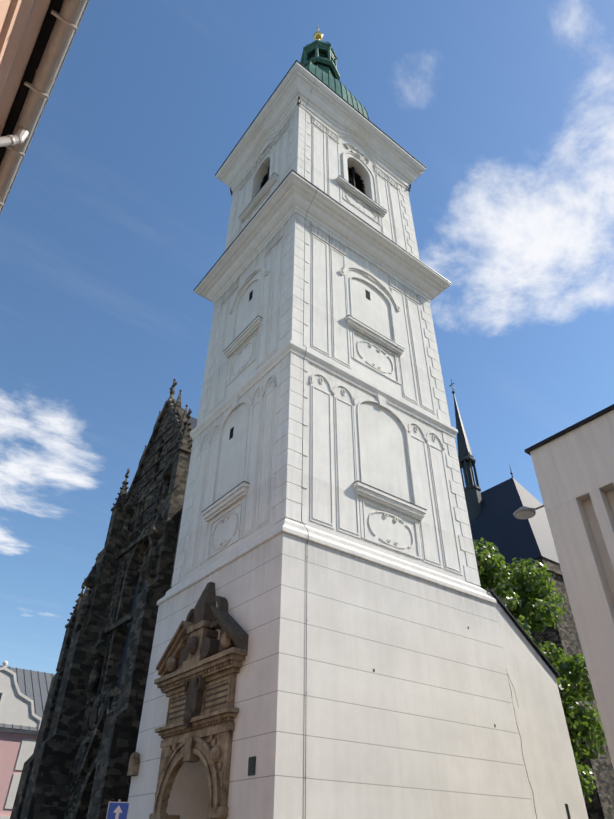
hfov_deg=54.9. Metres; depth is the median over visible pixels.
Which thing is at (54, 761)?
church stonework
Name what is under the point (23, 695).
pink gable house
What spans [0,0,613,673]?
sky
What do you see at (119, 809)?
one way sign
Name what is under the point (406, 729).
tower base
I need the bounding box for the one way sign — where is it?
[106,799,129,818]
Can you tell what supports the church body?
on the ground
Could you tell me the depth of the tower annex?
21.17 m
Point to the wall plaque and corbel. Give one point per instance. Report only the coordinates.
(134, 764)
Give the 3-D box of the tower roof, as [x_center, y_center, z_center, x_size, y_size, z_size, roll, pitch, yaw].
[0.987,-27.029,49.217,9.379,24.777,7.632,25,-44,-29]
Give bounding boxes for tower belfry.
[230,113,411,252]
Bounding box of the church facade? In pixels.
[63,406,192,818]
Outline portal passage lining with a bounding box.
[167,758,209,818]
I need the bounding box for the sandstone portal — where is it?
[149,582,248,818]
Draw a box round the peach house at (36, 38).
[0,0,88,213]
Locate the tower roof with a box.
[300,26,368,118]
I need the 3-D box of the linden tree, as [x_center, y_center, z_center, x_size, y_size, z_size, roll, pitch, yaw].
[9.524,13.504,27.183,7.541,15.180,7.162,10,-38,-12]
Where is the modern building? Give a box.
[524,404,613,767]
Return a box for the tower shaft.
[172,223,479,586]
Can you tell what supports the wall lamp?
attached to the modern building
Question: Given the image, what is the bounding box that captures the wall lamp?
[513,505,543,519]
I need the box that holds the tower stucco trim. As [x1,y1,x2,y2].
[157,60,496,605]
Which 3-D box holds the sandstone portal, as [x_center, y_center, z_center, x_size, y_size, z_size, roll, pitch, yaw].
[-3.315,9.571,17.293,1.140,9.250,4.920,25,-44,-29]
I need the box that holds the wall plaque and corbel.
[127,752,255,775]
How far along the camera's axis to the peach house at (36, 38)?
6.87 m
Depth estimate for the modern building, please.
15.03 m
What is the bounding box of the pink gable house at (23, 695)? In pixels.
[0,661,54,818]
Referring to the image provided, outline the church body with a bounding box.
[156,381,613,818]
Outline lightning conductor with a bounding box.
[301,77,317,818]
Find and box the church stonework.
[10,379,192,818]
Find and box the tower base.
[127,533,533,818]
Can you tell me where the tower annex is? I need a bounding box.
[486,589,587,818]
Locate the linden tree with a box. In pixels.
[473,537,607,801]

